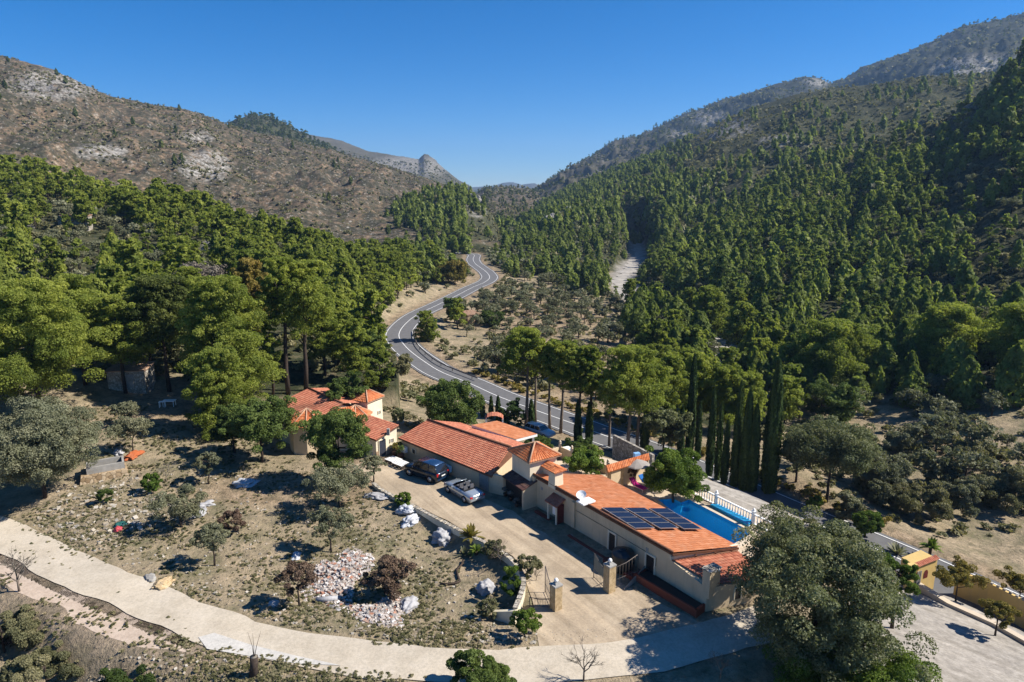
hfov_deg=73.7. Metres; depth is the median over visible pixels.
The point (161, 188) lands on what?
pine tree
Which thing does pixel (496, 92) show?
sky
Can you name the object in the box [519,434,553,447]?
hedge
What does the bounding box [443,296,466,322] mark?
holm oak
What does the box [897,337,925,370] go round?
pine tree
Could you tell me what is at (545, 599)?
railing
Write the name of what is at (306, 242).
pine tree
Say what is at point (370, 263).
pine tree
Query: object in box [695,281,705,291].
olive tree
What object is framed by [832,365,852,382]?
pine tree
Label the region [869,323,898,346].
pine tree
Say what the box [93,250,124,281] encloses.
pine tree
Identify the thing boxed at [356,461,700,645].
driveway
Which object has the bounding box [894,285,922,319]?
pine tree
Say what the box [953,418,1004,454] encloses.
olive tree
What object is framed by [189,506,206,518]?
plastic sheet
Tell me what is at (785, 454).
holm oak
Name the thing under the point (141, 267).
pine tree
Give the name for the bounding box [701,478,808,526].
gravel lane
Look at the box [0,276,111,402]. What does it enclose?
pine tree
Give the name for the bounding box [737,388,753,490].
cypress tree
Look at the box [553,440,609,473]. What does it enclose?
terrace wall
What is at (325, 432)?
broadleaf tree
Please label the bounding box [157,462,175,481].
bare tree
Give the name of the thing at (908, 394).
olive tree
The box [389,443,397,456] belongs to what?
potted plant
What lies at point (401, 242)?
pine tree
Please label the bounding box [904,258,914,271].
olive tree
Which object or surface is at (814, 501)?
broadleaf tree
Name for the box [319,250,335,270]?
pine tree
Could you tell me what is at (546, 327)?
olive tree
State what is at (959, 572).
broadleaf tree
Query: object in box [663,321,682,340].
pine tree
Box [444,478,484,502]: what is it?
parked convertible
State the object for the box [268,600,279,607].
white stone
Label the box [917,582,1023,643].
stone kerb
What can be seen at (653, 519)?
solar panel row
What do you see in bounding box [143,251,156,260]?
olive tree
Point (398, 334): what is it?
asphalt road
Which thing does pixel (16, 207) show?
pine tree
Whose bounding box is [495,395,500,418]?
cypress tree
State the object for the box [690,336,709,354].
pine tree
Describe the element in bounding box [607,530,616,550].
window
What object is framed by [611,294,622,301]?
olive tree
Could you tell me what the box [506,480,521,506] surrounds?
door
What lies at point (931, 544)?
palm
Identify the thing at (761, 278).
pine tree
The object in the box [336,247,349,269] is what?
pine tree
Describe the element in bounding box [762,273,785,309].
pine tree
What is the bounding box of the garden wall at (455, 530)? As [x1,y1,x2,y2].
[371,482,525,617]
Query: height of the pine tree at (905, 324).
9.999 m
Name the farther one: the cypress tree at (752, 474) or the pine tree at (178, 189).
the pine tree at (178, 189)
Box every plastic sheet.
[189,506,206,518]
[200,499,215,506]
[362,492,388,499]
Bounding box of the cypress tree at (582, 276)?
[579,263,584,288]
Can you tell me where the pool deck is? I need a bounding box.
[557,457,773,556]
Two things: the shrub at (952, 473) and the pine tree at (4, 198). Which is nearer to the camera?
the shrub at (952, 473)
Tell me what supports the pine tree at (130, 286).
on the ground at (90, 650)
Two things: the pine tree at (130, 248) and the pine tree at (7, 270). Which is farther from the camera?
the pine tree at (130, 248)
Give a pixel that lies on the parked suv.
(430, 470)
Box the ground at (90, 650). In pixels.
[0,14,1023,681]
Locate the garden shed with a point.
(140, 379)
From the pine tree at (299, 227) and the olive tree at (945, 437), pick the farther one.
the pine tree at (299, 227)
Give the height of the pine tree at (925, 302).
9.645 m
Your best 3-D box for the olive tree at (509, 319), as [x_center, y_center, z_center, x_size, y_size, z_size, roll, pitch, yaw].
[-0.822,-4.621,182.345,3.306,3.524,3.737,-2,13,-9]
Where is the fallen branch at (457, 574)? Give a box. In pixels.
[440,559,463,584]
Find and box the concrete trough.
[80,455,128,484]
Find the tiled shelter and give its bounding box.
[606,453,649,485]
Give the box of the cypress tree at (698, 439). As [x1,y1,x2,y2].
[694,401,702,460]
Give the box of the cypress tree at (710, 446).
[705,387,716,475]
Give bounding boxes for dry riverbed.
[611,241,735,361]
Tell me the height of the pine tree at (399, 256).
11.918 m
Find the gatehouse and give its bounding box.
[901,550,939,589]
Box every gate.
[545,566,549,599]
[593,553,603,585]
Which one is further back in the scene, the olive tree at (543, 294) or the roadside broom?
the olive tree at (543, 294)
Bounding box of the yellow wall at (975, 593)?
[953,574,1023,628]
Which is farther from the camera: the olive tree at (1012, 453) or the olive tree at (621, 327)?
the olive tree at (621, 327)
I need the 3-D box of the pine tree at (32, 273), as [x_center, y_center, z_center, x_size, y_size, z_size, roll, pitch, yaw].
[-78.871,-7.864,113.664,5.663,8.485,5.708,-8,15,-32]
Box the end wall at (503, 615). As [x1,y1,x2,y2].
[493,609,516,623]
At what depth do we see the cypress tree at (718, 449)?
82.63 m
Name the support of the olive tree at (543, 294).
on the ground at (90, 650)
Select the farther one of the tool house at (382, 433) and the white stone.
the tool house at (382, 433)
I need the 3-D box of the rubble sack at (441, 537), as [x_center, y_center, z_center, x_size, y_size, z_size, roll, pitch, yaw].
[-5.811,16.230,56.967,1.987,0.972,1.921,10,16,37]
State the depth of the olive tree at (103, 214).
192.75 m
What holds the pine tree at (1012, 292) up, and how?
on the ground at (90, 650)
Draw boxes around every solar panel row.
[601,507,653,529]
[625,508,677,529]
[649,508,701,531]
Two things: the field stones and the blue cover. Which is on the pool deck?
the blue cover
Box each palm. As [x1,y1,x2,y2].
[459,522,484,543]
[468,543,484,555]
[917,537,943,554]
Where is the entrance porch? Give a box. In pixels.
[544,492,565,524]
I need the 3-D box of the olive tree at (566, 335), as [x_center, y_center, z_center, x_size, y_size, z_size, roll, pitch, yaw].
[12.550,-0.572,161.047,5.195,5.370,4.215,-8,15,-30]
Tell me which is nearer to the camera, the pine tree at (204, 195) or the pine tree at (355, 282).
the pine tree at (355, 282)
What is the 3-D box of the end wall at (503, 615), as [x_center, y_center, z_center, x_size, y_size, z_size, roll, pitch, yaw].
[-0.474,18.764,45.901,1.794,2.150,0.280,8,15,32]
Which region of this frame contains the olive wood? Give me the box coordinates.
[2,51,1023,332]
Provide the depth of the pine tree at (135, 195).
194.10 m
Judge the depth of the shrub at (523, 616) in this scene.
43.31 m
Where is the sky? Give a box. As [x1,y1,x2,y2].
[0,0,1023,186]
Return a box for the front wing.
[532,461,738,583]
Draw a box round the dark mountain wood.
[0,13,1015,233]
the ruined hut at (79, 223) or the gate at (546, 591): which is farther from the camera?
the ruined hut at (79, 223)
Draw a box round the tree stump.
[248,633,259,677]
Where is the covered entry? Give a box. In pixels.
[490,470,536,509]
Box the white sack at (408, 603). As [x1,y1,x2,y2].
[400,595,418,613]
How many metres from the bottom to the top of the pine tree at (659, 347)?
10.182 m
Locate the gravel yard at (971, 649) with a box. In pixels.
[873,584,1023,681]
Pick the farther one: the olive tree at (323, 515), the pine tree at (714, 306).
the pine tree at (714, 306)
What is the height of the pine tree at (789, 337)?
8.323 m
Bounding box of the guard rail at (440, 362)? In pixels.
[413,329,477,377]
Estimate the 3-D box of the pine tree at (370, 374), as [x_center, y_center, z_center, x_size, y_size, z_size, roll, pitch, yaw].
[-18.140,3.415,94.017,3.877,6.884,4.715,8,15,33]
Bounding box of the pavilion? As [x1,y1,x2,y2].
[471,421,536,441]
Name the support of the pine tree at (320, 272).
on the ground at (90, 650)
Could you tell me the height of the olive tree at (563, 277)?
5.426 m
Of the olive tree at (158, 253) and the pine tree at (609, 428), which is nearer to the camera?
the pine tree at (609, 428)
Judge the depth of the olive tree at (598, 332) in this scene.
164.23 m
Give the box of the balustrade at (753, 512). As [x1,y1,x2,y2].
[695,489,790,532]
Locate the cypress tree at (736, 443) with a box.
[729,380,743,486]
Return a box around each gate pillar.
[549,578,562,611]
[603,558,616,593]
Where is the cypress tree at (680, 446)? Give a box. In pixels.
[676,404,684,451]
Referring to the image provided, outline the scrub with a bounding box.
[0,12,1023,537]
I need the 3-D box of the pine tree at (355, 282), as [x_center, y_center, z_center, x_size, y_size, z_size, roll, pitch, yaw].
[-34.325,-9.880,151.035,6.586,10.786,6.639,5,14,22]
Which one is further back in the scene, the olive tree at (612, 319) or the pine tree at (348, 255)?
the pine tree at (348, 255)
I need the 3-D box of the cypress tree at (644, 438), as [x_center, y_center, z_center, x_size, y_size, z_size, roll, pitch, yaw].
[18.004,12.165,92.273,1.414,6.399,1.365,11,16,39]
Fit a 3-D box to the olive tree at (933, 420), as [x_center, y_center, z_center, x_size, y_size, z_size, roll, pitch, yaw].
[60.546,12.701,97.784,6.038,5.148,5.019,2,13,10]
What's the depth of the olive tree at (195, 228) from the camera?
192.84 m
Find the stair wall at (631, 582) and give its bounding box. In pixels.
[624,566,644,589]
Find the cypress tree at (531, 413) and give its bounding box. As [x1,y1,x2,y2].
[528,399,534,421]
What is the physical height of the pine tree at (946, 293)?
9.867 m
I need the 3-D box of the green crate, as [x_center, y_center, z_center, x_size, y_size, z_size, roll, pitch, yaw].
[-33.248,15.542,57.913,0.949,0.338,1.038,8,15,33]
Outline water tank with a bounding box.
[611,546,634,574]
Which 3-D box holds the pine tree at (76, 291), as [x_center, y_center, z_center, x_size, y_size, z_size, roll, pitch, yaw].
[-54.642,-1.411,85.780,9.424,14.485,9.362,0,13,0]
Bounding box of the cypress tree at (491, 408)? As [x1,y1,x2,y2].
[488,395,493,418]
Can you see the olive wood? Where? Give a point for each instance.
(524, 285)
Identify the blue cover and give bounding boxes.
[710,503,751,525]
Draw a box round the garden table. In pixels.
[162,399,176,406]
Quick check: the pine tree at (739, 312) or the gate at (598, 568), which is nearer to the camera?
the gate at (598, 568)
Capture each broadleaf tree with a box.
[209,404,241,452]
[218,395,299,462]
[298,406,372,481]
[325,371,369,400]
[416,378,485,425]
[437,259,470,284]
[480,310,505,326]
[562,444,604,474]
[628,468,637,475]
[642,445,710,502]
[762,606,942,681]
[806,495,823,508]
[809,379,865,424]
[851,510,884,537]
[883,552,920,628]
[932,555,990,601]
[977,598,1022,635]
[992,565,1023,596]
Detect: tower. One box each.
[348,389,384,418]
[507,441,561,480]
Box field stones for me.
[19,465,818,681]
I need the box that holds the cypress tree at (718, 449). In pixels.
[714,401,723,480]
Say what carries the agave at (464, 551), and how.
on the ground at (90, 650)
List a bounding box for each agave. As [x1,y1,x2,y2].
[458,545,470,555]
[885,541,908,554]
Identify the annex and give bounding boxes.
[670,551,765,611]
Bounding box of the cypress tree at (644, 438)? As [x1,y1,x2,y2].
[639,409,649,448]
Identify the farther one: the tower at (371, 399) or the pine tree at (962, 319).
the pine tree at (962, 319)
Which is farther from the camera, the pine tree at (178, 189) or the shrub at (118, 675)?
the pine tree at (178, 189)
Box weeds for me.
[0,384,900,681]
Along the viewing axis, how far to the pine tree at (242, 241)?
160.98 m
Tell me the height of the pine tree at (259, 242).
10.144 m
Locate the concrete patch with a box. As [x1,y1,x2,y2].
[199,633,337,664]
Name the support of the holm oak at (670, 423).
on the ground at (90, 650)
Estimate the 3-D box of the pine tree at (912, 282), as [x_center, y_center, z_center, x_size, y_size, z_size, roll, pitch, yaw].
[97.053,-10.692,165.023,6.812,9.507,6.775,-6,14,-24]
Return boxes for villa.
[280,387,372,454]
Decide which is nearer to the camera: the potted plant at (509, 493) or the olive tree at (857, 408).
the potted plant at (509, 493)
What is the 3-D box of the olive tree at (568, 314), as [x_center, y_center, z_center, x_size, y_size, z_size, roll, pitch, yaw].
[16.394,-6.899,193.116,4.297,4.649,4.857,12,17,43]
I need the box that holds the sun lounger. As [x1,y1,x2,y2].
[629,477,647,492]
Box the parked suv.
[403,456,448,482]
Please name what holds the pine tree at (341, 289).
on the ground at (90, 650)
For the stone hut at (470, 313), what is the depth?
185.23 m
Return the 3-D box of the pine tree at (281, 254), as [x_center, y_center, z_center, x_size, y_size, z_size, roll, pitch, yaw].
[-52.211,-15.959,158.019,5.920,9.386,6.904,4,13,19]
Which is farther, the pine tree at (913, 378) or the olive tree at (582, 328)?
the olive tree at (582, 328)
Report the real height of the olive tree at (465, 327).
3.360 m
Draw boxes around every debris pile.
[112,448,124,455]
[232,478,260,487]
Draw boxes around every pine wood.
[0,154,447,298]
[383,37,1023,396]
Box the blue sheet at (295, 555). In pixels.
[290,551,301,559]
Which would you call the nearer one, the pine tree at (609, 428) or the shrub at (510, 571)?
the shrub at (510, 571)
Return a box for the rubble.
[300,548,414,628]
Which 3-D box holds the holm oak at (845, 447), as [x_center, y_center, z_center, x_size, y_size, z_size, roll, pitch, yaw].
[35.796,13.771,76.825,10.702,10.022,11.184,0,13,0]
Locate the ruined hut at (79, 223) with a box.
[58,214,92,231]
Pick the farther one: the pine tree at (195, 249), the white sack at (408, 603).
the pine tree at (195, 249)
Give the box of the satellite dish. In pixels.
[576,490,595,505]
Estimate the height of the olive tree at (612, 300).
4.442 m
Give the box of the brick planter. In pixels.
[635,568,704,617]
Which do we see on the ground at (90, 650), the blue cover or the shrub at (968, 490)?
the shrub at (968, 490)
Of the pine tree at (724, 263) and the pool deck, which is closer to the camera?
the pool deck
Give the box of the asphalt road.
[385,251,1023,631]
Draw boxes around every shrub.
[0,604,44,652]
[0,639,84,681]
[95,488,113,501]
[98,663,156,681]
[139,472,162,491]
[217,508,245,531]
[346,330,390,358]
[360,554,416,599]
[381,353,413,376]
[391,407,404,421]
[394,491,410,505]
[445,648,516,681]
[475,598,498,618]
[480,539,505,558]
[499,565,521,596]
[509,607,542,634]
[513,554,542,579]
[834,490,873,521]
[839,451,915,490]
[866,477,906,505]
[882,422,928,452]
[892,479,953,525]
[921,460,965,484]
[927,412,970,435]
[939,475,986,517]
[949,439,996,467]
[975,465,1023,514]
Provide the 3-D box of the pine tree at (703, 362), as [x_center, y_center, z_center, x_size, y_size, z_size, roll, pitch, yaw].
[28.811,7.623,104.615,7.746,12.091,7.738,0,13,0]
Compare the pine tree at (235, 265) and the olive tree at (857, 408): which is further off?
the pine tree at (235, 265)
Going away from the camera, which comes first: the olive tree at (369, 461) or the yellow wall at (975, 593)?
the yellow wall at (975, 593)
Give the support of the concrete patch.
on the pale track
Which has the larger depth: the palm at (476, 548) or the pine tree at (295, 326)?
the pine tree at (295, 326)
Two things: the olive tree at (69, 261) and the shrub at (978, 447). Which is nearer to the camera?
the shrub at (978, 447)
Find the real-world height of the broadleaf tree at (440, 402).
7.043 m
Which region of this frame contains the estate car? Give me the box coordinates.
[524,421,555,437]
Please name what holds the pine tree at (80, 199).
on the ground at (90, 650)
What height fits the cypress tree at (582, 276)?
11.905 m
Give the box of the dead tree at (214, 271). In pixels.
[173,261,227,343]
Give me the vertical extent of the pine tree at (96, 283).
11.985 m
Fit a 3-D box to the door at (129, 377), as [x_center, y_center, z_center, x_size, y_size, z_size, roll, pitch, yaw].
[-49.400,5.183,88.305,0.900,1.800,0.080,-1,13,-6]
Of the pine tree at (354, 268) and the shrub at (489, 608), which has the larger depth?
the pine tree at (354, 268)
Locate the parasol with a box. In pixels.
[628,459,649,468]
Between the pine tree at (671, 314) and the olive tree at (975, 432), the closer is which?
the olive tree at (975, 432)
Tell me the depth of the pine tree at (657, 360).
102.68 m
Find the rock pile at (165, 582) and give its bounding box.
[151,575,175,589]
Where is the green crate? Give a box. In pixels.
[112,521,126,527]
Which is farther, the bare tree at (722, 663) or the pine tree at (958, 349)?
the pine tree at (958, 349)
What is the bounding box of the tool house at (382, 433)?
[362,415,399,456]
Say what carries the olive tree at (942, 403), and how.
on the ground at (90, 650)
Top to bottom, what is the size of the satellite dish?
0.926 m
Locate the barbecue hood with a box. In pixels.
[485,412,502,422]
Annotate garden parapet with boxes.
[612,435,654,466]
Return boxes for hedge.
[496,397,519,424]
[512,407,525,425]
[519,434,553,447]
[562,435,590,448]
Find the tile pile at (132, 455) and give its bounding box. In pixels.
[124,450,144,460]
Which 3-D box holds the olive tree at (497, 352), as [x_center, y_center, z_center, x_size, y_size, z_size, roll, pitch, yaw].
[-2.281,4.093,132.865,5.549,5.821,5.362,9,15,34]
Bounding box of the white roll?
[315,595,337,601]
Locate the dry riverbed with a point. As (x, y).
(620, 280)
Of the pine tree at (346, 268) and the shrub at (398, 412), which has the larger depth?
the pine tree at (346, 268)
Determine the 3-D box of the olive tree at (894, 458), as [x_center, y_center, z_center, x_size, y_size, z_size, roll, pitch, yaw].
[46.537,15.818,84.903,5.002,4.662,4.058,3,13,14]
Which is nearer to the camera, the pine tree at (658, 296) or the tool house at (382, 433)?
the tool house at (382, 433)
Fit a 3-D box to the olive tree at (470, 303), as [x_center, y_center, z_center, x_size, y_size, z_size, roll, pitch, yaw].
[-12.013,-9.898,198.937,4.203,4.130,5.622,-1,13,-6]
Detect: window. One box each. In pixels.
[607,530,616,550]
[733,586,741,599]
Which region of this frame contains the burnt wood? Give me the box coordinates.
[2,75,495,237]
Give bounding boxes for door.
[125,374,134,387]
[378,438,386,456]
[479,473,488,491]
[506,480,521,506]
[644,551,655,574]
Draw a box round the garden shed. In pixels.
[104,361,155,393]
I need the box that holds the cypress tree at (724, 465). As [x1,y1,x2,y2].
[720,419,730,484]
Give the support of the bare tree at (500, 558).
on the ground at (90, 650)
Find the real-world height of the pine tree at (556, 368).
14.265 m
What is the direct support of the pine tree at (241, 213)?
on the ground at (90, 650)
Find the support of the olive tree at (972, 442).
on the ground at (90, 650)
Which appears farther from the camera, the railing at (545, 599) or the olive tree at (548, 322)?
the olive tree at (548, 322)
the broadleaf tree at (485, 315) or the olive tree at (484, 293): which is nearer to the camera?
the broadleaf tree at (485, 315)
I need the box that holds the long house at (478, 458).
[398,418,524,491]
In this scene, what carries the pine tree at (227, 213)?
on the ground at (90, 650)
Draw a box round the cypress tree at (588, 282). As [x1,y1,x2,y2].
[587,272,591,291]
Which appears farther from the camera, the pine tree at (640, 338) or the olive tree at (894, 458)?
the pine tree at (640, 338)
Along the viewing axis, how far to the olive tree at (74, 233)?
163.34 m
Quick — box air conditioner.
[401,446,407,452]
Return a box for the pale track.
[0,516,777,681]
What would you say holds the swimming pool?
in the pool deck
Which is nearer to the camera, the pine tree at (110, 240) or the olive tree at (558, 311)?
the pine tree at (110, 240)
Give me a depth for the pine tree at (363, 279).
167.08 m
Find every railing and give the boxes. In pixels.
[529,597,549,606]
[615,554,638,587]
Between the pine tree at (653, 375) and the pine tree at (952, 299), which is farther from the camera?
the pine tree at (952, 299)
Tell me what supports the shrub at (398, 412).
on the ground at (90, 650)
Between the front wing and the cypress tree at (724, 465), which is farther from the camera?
the cypress tree at (724, 465)
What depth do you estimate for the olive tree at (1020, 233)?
178.39 m
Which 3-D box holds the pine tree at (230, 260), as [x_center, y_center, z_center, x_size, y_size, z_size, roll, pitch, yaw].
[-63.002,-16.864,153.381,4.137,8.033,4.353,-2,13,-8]
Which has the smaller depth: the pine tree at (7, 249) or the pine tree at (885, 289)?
the pine tree at (7, 249)
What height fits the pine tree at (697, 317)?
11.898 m
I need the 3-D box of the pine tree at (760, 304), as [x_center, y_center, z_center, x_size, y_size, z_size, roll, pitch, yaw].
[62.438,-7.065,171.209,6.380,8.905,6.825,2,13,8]
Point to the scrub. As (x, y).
(414, 392)
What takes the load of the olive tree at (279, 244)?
on the ground at (90, 650)
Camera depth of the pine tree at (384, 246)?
244.56 m
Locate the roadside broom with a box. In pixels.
[471,369,892,524]
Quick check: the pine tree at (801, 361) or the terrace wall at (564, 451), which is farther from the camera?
the pine tree at (801, 361)
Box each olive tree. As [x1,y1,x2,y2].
[0,226,7,235]
[20,270,28,277]
[32,243,39,258]
[37,233,61,244]
[44,228,60,233]
[52,206,71,214]
[63,258,81,271]
[64,269,89,275]
[67,229,85,241]
[68,250,88,268]
[73,242,93,257]
[88,240,103,254]
[92,208,111,225]
[100,217,115,225]
[100,415,154,450]
[108,223,122,234]
[108,400,140,420]
[113,211,130,223]
[117,227,129,238]
[141,222,154,229]
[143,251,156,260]
[145,483,208,527]
[150,249,167,259]
[188,522,230,565]
[190,225,198,237]
[191,451,221,483]
[273,560,318,605]
[276,242,283,251]
[292,461,373,507]
[306,504,355,551]
[359,454,387,481]
[462,324,474,336]
[466,300,476,309]
[470,316,483,329]
[470,344,492,362]
[472,298,488,310]
[477,290,497,300]
[480,306,501,312]
[481,292,500,304]
[482,346,506,374]
[484,355,500,364]
[485,303,500,311]
[488,335,505,348]
[492,297,502,304]
[496,285,511,298]
[499,299,511,314]
[503,300,517,314]
[503,317,514,326]
[511,363,542,385]
[514,294,528,304]
[517,289,528,295]
[520,298,534,313]
[525,304,535,316]
[529,305,541,318]
[535,289,549,303]
[536,273,549,286]
[537,287,549,300]
[537,328,550,339]
[539,319,555,327]
[539,325,553,337]
[543,272,554,284]
[543,303,554,313]
[545,297,561,305]
[546,312,560,326]
[553,307,564,313]
[554,292,570,306]
[556,275,567,284]
[556,327,575,340]
[557,301,573,313]
[562,308,580,319]
[564,326,579,340]
[566,321,590,337]
[570,301,590,317]
[578,293,587,299]
[578,308,591,321]
[582,298,592,308]
[590,326,613,344]
[597,320,619,342]
[597,345,611,363]
[601,317,622,330]
[606,297,617,306]
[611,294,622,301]
[612,303,623,314]
[612,321,624,332]
[654,313,668,319]
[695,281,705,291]
[706,339,720,353]
[737,269,750,281]
[796,398,808,418]
[814,382,837,404]
[817,394,870,419]
[856,388,872,402]
[881,451,907,482]
[895,388,932,415]
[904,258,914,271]
[907,447,952,480]
[918,413,963,440]
[924,372,950,398]
[927,425,956,453]
[929,394,960,412]
[929,406,960,421]
[943,445,1003,479]
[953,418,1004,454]
[956,226,975,236]
[964,473,1000,500]
[965,173,981,184]
[968,438,998,455]
[974,306,989,319]
[980,375,994,393]
[980,389,1010,415]
[991,432,1016,448]
[1002,196,1022,213]
[1007,442,1023,461]
[1014,230,1023,239]
[1015,107,1023,117]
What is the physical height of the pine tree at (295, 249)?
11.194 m
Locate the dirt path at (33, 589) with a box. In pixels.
[0,554,196,651]
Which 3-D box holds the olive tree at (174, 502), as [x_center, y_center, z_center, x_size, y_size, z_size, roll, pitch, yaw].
[-28.030,14.309,57.425,4.826,3.618,4.069,-4,13,-17]
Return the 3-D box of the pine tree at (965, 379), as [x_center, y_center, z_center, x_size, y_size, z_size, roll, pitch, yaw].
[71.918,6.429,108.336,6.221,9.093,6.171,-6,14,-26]
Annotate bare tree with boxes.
[0,545,39,591]
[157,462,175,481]
[491,541,511,564]
[561,636,602,681]
[705,647,733,678]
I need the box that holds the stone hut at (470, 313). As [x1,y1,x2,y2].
[463,310,478,324]
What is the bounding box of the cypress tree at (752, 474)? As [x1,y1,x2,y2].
[745,403,760,492]
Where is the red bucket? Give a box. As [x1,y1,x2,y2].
[113,526,121,532]
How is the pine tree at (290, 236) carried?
on the ground at (90, 650)
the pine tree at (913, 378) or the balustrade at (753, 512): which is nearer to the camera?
the balustrade at (753, 512)
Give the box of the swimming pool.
[651,495,755,547]
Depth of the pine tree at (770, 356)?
133.78 m
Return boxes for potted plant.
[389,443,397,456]
[396,445,404,458]
[502,486,507,496]
[506,490,512,500]
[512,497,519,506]
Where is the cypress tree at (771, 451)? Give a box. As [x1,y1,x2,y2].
[760,359,783,493]
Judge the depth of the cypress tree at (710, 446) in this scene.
83.83 m
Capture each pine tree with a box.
[0,188,11,215]
[0,199,33,240]
[0,237,26,275]
[0,250,25,279]
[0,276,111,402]
[6,220,38,272]
[24,269,39,277]
[29,185,51,217]
[31,235,69,280]
[41,272,119,385]
[71,192,98,231]
[83,292,156,393]
[84,273,108,349]
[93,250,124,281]
[96,232,120,264]
[99,277,116,291]
[101,265,128,282]
[107,187,133,223]
[108,280,131,294]
[113,237,143,276]
[115,241,143,259]
[119,259,165,284]
[122,274,203,391]
[122,281,178,360]
[123,191,142,220]
[132,195,157,223]
[143,189,168,217]
[145,177,169,190]
[147,272,183,342]
[149,183,172,210]
[152,216,176,242]
[157,242,177,272]
[164,235,199,266]
[164,266,212,363]
[167,243,205,273]
[168,184,186,214]
[174,274,287,400]
[180,342,258,440]
[181,192,198,219]
[187,190,199,211]
[189,240,204,257]
[194,197,216,211]
[195,190,214,220]
[208,229,226,263]
[212,236,238,271]
[218,207,241,237]
[222,248,237,273]
[228,261,237,275]
[229,249,262,271]
[230,257,274,348]
[233,208,252,233]
[233,235,260,257]
[244,234,264,254]
[249,220,267,236]
[251,209,268,229]
[253,249,275,275]
[255,256,305,395]
[255,315,283,394]
[258,236,272,250]
[261,259,337,389]
[262,232,279,255]
[263,213,284,242]
[275,217,289,242]
[279,246,293,258]
[279,252,294,258]
[282,233,297,249]
[282,313,302,339]
[283,216,303,246]
[286,243,302,260]
[297,248,318,260]
[298,287,344,375]
[299,236,317,250]
[301,227,315,243]
[311,228,319,238]
[311,259,330,283]
[312,235,327,252]
[319,232,339,250]
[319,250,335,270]
[320,298,351,361]
[321,283,338,299]
[322,248,340,263]
[326,243,335,251]
[327,277,336,285]
[329,257,353,281]
[332,274,356,319]
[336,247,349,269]
[336,318,372,372]
[340,241,361,269]
[342,265,357,278]
[345,251,359,267]
[347,272,365,306]
[348,284,388,344]
[349,258,360,274]
[358,274,372,286]
[359,250,376,273]
[359,258,376,278]
[361,342,395,388]
[366,320,387,343]
[368,273,394,303]
[371,247,390,269]
[375,263,393,278]
[377,244,388,258]
[381,272,396,303]
[389,250,406,266]
[389,261,406,284]
[392,238,407,252]
[412,310,440,341]
[449,298,467,328]
[495,325,553,424]
[499,338,524,362]
[523,353,547,421]
[534,345,557,428]
[539,338,583,433]
[558,347,600,441]
[575,344,605,443]
[596,344,672,441]
[596,367,629,446]
[620,278,639,301]
[620,355,660,445]
[623,299,650,339]
[632,287,648,308]
[634,323,656,347]
[646,300,660,322]
[646,343,674,358]
[647,318,667,344]
[648,290,663,319]
[648,357,662,413]
[655,351,699,413]
[658,291,673,317]
[659,308,686,338]
[661,324,686,348]
[663,303,693,330]
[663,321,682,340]
[665,296,682,310]
[665,337,679,353]
[678,287,699,311]
[678,351,721,424]
[680,324,709,346]
[680,347,699,370]
[687,310,716,349]
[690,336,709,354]
[692,284,729,338]
[697,362,747,425]
[702,311,715,346]
[704,343,715,355]
[704,352,717,410]
[705,252,734,285]
[716,276,733,310]
[716,346,745,375]
[718,300,757,348]
[723,287,749,313]
[727,370,767,422]
[734,351,747,371]
[737,319,748,349]
[737,322,765,354]
[744,337,772,361]
[745,345,767,389]
[747,269,773,298]
[748,328,773,353]
[749,316,756,324]
[750,296,773,321]
[757,351,773,398]
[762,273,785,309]
[763,317,785,335]
[763,327,775,336]
[766,346,777,387]
[767,362,812,400]
[767,375,806,423]
[769,328,775,340]
[769,341,796,377]
[770,327,788,344]
[780,281,809,307]
[783,332,798,356]
[786,320,803,337]
[786,335,801,356]
[790,317,882,377]
[791,372,800,377]
[796,354,809,379]
[800,366,814,398]
[803,373,827,411]
[814,351,842,384]
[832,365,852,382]
[836,300,860,321]
[848,370,873,405]
[854,314,869,332]
[855,277,878,308]
[856,304,874,325]
[862,326,904,380]
[863,341,901,390]
[864,316,884,339]
[869,278,898,309]
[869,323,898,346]
[884,297,918,328]
[891,318,915,352]
[893,364,928,408]
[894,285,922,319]
[895,350,921,387]
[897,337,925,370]
[900,301,992,362]
[902,277,922,296]
[914,290,934,320]
[919,285,934,301]
[927,337,983,392]
[931,325,969,367]
[934,284,956,305]
[940,355,986,410]
[943,295,957,302]
[972,310,1004,363]
[976,301,1023,359]
[985,281,1023,318]
[991,341,1023,409]
[1004,297,1022,321]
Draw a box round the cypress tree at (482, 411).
[480,405,485,416]
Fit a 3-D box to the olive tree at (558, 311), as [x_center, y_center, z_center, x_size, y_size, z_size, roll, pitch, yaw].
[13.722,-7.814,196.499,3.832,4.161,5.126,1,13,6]
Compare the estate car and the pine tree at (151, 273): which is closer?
the estate car
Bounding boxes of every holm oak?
[0,394,103,498]
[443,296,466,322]
[640,407,693,451]
[726,500,938,681]
[779,414,886,502]
[780,427,817,482]
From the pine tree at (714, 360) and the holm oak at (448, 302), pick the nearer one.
the pine tree at (714, 360)
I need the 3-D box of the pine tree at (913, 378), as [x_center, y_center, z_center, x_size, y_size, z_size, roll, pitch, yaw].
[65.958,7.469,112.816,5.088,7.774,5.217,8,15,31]
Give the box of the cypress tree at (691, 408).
[685,353,697,448]
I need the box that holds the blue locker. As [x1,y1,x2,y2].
[633,452,640,456]
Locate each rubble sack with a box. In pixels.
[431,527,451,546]
[475,578,495,595]
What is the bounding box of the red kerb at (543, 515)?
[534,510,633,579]

